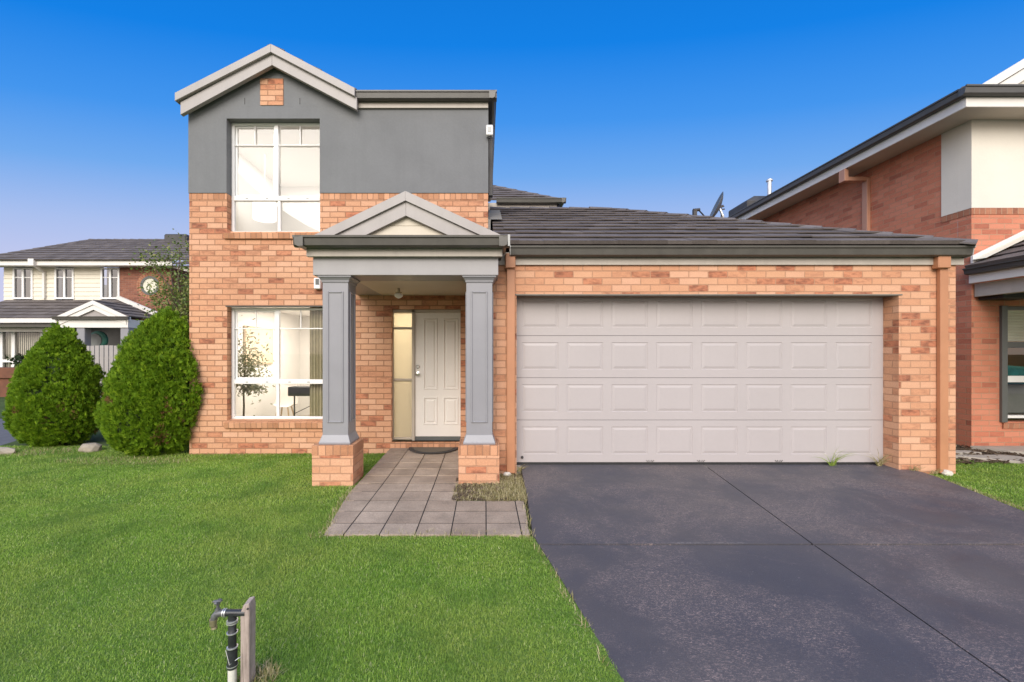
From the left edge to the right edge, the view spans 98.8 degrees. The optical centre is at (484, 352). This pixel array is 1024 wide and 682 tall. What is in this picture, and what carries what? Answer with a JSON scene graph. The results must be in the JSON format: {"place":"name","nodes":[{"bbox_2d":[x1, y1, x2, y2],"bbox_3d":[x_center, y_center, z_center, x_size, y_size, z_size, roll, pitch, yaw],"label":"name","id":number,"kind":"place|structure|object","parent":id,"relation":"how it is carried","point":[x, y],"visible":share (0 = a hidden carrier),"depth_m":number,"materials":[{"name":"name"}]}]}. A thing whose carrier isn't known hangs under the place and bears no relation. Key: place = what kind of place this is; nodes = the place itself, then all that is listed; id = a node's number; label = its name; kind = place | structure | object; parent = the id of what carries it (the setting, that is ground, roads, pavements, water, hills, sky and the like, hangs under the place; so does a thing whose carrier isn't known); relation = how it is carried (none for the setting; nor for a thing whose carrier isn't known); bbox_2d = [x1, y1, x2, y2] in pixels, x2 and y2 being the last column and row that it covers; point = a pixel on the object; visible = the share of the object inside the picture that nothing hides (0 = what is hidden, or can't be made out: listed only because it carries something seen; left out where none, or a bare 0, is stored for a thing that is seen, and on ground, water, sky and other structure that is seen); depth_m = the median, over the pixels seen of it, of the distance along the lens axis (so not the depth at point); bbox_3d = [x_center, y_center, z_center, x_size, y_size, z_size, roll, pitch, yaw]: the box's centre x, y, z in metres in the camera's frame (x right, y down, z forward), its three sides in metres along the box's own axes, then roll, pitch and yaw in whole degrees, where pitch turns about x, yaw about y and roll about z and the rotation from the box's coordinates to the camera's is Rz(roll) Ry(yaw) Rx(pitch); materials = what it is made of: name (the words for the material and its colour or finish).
{"place":"outdoors","nodes":[
{"label":"outdoors","id":0,"kind":"place"},
{"bbox_2d":[0,418,16,445],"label":"side lane","id":1,"kind":"structure","parent":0,"point":[6,437],"depth_m":8.32,"materials":[{"name":"concrete"}]},
{"bbox_2d":[0,397,188,445],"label":"verge","id":2,"kind":"structure","parent":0,"point":[98,438],"depth_m":7.92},
{"bbox_2d":[0,367,15,396],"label":"garden planter","id":3,"kind":"object","parent":2,"relation":"on","point":[5,373],"depth_m":15.58,"materials":[{"name":"orange brick"}]},
{"bbox_2d":[6,353,24,366],"bbox_3d":[-16.897,0.465,15.912,0.733,0.911,0.590,0,0,0],"label":"planter shrub","id":4,"kind":"object","parent":3,"relation":"in","point":[19,358],"visible":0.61,"depth_m":15.82,"materials":[{"name":"green plant"}]},
{"bbox_2d":[0,234,188,366],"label":"weatherboard house","id":5,"kind":"structure","parent":2,"relation":"on","point":[78,295],"depth_m":19.19,"materials":[{"name":"white wood"}]},
{"bbox_2d":[0,332,42,366],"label":"lower window","id":6,"kind":"structure","parent":5,"relation":"in","point":[8,340],"depth_m":18.50,"materials":[{"name":"white glass"}]},
{"bbox_2d":[12,268,33,299],"bbox_3d":[-20.311,-3.063,19.445,0.997,1.487,0.410,0,0,0],"label":"window","id":7,"kind":"structure","parent":5,"relation":"in","point":[26,277],"depth_m":19.28,"materials":[{"name":"white glass"}]},
{"bbox_2d":[54,268,74,299],"bbox_3d":[-18.488,-3.063,19.445,0.966,1.487,0.410,0,0,0],"label":"window","id":8,"kind":"structure","parent":5,"relation":"in","point":[68,274],"depth_m":19.27,"materials":[{"name":"white glass"}]},
{"bbox_2d":[100,268,119,299],"bbox_3d":[-16.474,-3.063,19.445,0.951,1.487,0.410,0,0,0],"label":"window","id":9,"kind":"structure","parent":5,"relation":"in","point":[113,274],"depth_m":19.27,"materials":[{"name":"white glass"}]},
{"bbox_2d":[140,276,157,294],"bbox_3d":[-14.720,-2.941,19.263,0.840,0.840,0.026,0,0,0],"label":"round window","id":10,"kind":"structure","parent":5,"relation":"in","point":[144,281],"depth_m":19.27,"materials":[{"name":"white glass"}]},
{"bbox_2d":[91,331,107,363],"bbox_3d":[-15.561,0.359,17.725,0.720,2.443,0.350,0,0,0],"label":"porch disc","id":11,"kind":"object","parent":2,"relation":"on","point":[98,338],"visible":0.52,"depth_m":17.56,"materials":[{"name":"teal plastic"}]},
{"bbox_2d":[86,345,118,396],"bbox_3d":[-13.047,0.659,15.230,2.906,1.821,0.060,0,0,0],"label":"picket fence","id":12,"kind":"object","parent":2,"relation":"on","point":[106,357],"visible":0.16,"depth_m":15.20,"materials":[{"name":"paint"}]},
{"bbox_2d":[122,229,188,323],"bbox_3d":[-7.671,-0.743,11.012,2.552,4.649,2.507,0,0,0],"label":"garden tree","id":13,"kind":"object","parent":2,"relation":"on","point":[181,307],"visible":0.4,"depth_m":10.85,"materials":[{"name":"green plant"}]},
{"bbox_2d":[172,261,188,270],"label":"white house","id":14,"kind":"structure","parent":2,"relation":"on","point":[187,262],"depth_m":27.00,"materials":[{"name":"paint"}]},
{"bbox_2d":[324,448,529,538],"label":"path","id":15,"kind":"structure","parent":0,"point":[401,464],"depth_m":4.31,"materials":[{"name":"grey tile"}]},
{"bbox_2d":[409,447,457,453],"bbox_3d":[-0.790,1.472,6.600,0.770,0.018,0.399,0,0,0],"label":"doormat","id":16,"kind":"object","parent":15,"relation":"on","point":[430,450],"visible":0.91,"depth_m":6.61,"materials":[{"name":"rubber"}]},
{"bbox_2d":[452,473,526,500],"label":"garden soil","id":17,"kind":"structure","parent":0,"point":[466,492],"depth_m":4.78,"materials":[{"name":"brown soil"}]},
{"bbox_2d":[0,445,1023,681],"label":"lawn","id":18,"kind":"structure","parent":0,"point":[133,678],"depth_m":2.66,"materials":[{"name":"plant"}]},
{"bbox_2d":[0,447,15,454],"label":"edging stone","id":19,"kind":"object","parent":18,"relation":"on","point":[5,450],"visible":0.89,"depth_m":6.80,"materials":[{"name":"beige stone"}]},
{"bbox_2d":[1,322,106,446],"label":"conifer bush","id":20,"kind":"object","parent":18,"relation":"on","point":[54,392],"visible":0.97,"depth_m":7.29,"materials":[{"name":"green plant"}]},
{"bbox_2d":[78,443,101,452],"bbox_3d":[-6.318,1.536,7.019,0.330,0.165,0.228,0,0,0],"label":"edging stone","id":21,"kind":"object","parent":18,"relation":"on","point":[89,447],"visible":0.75,"depth_m":6.95,"materials":[{"name":"beige stone"}]},
{"bbox_2d":[93,306,202,456],"bbox_3d":[-5.202,0.471,6.920,1.707,2.458,1.110,0,0,0],"label":"conifer bush","id":22,"kind":"object","parent":18,"relation":"on","point":[144,405],"visible":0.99,"depth_m":6.58,"materials":[{"name":"green plant"}]},
{"bbox_2d":[209,598,243,681],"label":"garden tap","id":23,"kind":"object","parent":18,"relation":"on","point":[232,646],"visible":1,"depth_m":1.99,"materials":[{"name":"grey metal"}]},
{"bbox_2d":[240,596,255,681],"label":"timber stake","id":24,"kind":"object","parent":18,"relation":"on","point":[248,624],"visible":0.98,"depth_m":1.99,"materials":[{"name":"wood"}]},
{"bbox_2d":[1,447,1022,681],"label":"dry grass","id":25,"kind":"structure","parent":18,"relation":"on","point":[512,486],"depth_m":4.59,"materials":[{"name":"plant"}]},
{"bbox_2d":[942,470,952,475],"bbox_3d":[5.679,1.478,5.385,0.116,0.075,0.104,0,0,0],"label":"rock","id":26,"kind":"object","parent":18,"relation":"on","point":[947,472],"visible":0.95,"depth_m":5.35,"materials":[{"name":"white stone"}]},
{"bbox_2d":[956,455,1023,463],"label":"paving slab","id":27,"kind":"structure","parent":18,"relation":"on","point":[1001,457],"depth_m":6.16,"materials":[{"name":"concrete"}]},
{"bbox_2d":[0,0,1023,301],"label":"sky","id":28,"kind":"structure","parent":0,"point":[670,106],"materials":[{"name":"blue"}]},
{"bbox_2d":[517,489,1023,681],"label":"lawn edge","id":29,"kind":"object","parent":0,"point":[602,652],"visible":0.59,"depth_m":2.72,"materials":[{"name":"grass"}]},
{"bbox_2d":[521,465,1023,681],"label":"driveway","id":30,"kind":"structure","parent":0,"point":[773,573],"depth_m":3.08,"materials":[{"name":"grey asphalt"}]},
{"bbox_2d":[517,464,527,471],"bbox_3d":[0.428,1.435,5.455,0.252,0.117,0.141,0,0,24],"label":"weed","id":31,"kind":"object","parent":30,"relation":"on","point":[519,470],"visible":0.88,"depth_m":5.48,"materials":[{"name":"green plant"}]},
{"bbox_2d":[818,448,854,465],"bbox_3d":[4.467,1.315,5.531,0.656,0.285,0.195,0,0,0],"label":"weed","id":32,"kind":"object","parent":30,"relation":"on","point":[832,463],"visible":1,"depth_m":5.60,"materials":[{"name":"green plant"}]},
{"bbox_2d":[861,449,888,465],"bbox_3d":[5.047,1.310,5.507,0.531,0.295,0.243,0,0,0],"label":"weed","id":33,"kind":"object","parent":30,"relation":"on","point":[879,463],"visible":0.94,"depth_m":5.59,"materials":[{"name":"green plant"}]},
{"bbox_2d":[956,446,1016,462],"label":"neighbour garden soil","id":34,"kind":"structure","parent":0,"point":[982,454],"depth_m":6.48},
{"bbox_2d":[458,444,1023,498],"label":"bark mulch","id":35,"kind":"object","parent":34,"relation":"on","point":[987,451],"visible":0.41,"depth_m":6.08,"materials":[{"name":"brown wood"}]},
{"bbox_2d":[956,450,981,454],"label":"paving slab","id":36,"kind":"structure","parent":34,"relation":"on","point":[961,452],"depth_m":6.46,"materials":[{"name":"concrete"}]},
{"bbox_2d":[970,446,1023,453],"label":"neighbour porch floor","id":37,"kind":"structure","parent":34,"relation":"on","point":[1015,449],"depth_m":6.66,"materials":[{"name":"concrete"}]},
{"label":"ground","id":38,"kind":"structure","parent":0,"visible":0},
{"bbox_2d":[175,44,977,485],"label":"brick house","id":39,"kind":"structure","parent":38,"relation":"on","point":[511,330],"depth_m":5.67,"materials":[{"name":"orange brick"}]},
{"bbox_2d":[236,318,274,415],"bbox_3d":[-4.139,0.401,7.545,1.102,2.198,0.878,0,0,0],"label":"potted plant","id":40,"kind":"object","parent":39,"relation":"on","point":[249,388],"visible":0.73,"depth_m":7.54,"materials":[{"name":"green plant"}]},
{"bbox_2d":[243,325,272,364],"bbox_3d":[-4.462,-0.130,8.660,0.033,0.740,1.080,0,0,0],"label":"wall picture","id":41,"kind":"object","parent":39,"relation":"attached to","point":[262,337],"depth_m":8.69,"materials":[{"name":"white paint"}]},
{"bbox_2d":[253,154,276,222],"bbox_3d":[-4.019,-3.020,8.000,0.390,1.200,0.390,0,0,0],"label":"pendant lamp","id":42,"kind":"object","parent":39,"relation":"hanging from","point":[265,212],"visible":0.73,"depth_m":7.88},
{"bbox_2d":[232,123,319,231],"bbox_3d":[-3.303,-2.770,6.986,1.450,1.756,0.067,0,0,0],"label":"window","id":43,"kind":"structure","parent":39,"relation":"in","point":[276,197],"depth_m":6.97,"materials":[{"name":"white metal"}]},
{"bbox_2d":[232,308,322,418],"bbox_3d":[-3.265,0.174,6.986,1.526,1.764,0.067,0,0,0],"label":"window","id":44,"kind":"structure","parent":39,"relation":"in","point":[277,380],"depth_m":6.97,"materials":[{"name":"white metal"}]},
{"bbox_2d":[273,384,297,415],"bbox_3d":[-3.920,1.062,8.621,0.480,0.884,0.403,0,0,0],"label":"dining chair","id":45,"kind":"object","parent":39,"relation":"on","point":[286,400],"visible":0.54,"depth_m":8.71,"materials":[{"name":"white wood"}]},
{"bbox_2d":[288,386,309,415],"bbox_3d":[-3.260,1.057,7.925,0.501,0.886,0.250,0,0,0],"label":"side stand","id":46,"kind":"object","parent":39,"relation":"on","point":[294,391],"visible":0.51,"depth_m":7.80,"materials":[{"name":"black plastic"}]},
{"bbox_2d":[310,307,322,415],"bbox_3d":[-2.572,0.345,7.120,0.545,2.250,0.050,0,0,0],"label":"curtain","id":47,"kind":"object","parent":39,"relation":"hanging from","point":[316,365],"visible":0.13,"depth_m":7.11,"materials":[{"name":"fabric"}]},
{"bbox_2d":[415,313,460,435],"bbox_3d":[-0.704,0.352,6.936,0.799,1.954,0.117,0,0,0],"label":"door","id":48,"kind":"structure","parent":39,"relation":"in","point":[437,335],"depth_m":6.95,"materials":[{"name":"paint"}]},
{"bbox_2d":[517,297,882,464],"bbox_3d":[2.769,0.373,5.694,4.771,2.294,0.072,0,0,0],"label":"garage door","id":49,"kind":"structure","parent":39,"relation":"in","point":[601,380],"depth_m":5.67,"materials":[{"name":"metal"}]},
{"bbox_2d":[692,192,726,244],"bbox_3d":[4.150,-2.445,7.961,0.839,0.939,0.390,0,0,-38],"label":"satellite dish","id":50,"kind":"object","parent":39,"relation":"on","point":[718,205],"visible":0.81,"depth_m":7.93,"materials":[{"name":"metal"}]},
{"bbox_2d":[727,59,1023,447],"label":"neighbour house","id":51,"kind":"structure","parent":38,"relation":"on","point":[950,165],"depth_m":6.95,"materials":[{"name":"red brick"}]},
{"bbox_2d":[999,306,1023,421],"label":"window","id":52,"kind":"structure","parent":51,"relation":"in","point":[1007,326],"depth_m":6.87,"materials":[{"name":"metal"}]},
{"bbox_2d":[1008,384,1023,413],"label":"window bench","id":53,"kind":"object","parent":51,"relation":"in","point":[1015,398],"depth_m":7.30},
{"bbox_2d":[1008,365,1023,383],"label":"cushion","id":54,"kind":"object","parent":53,"relation":"on","point":[1015,370],"visible":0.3,"depth_m":7.37,"materials":[{"name":"teal fabric"}]}
]}

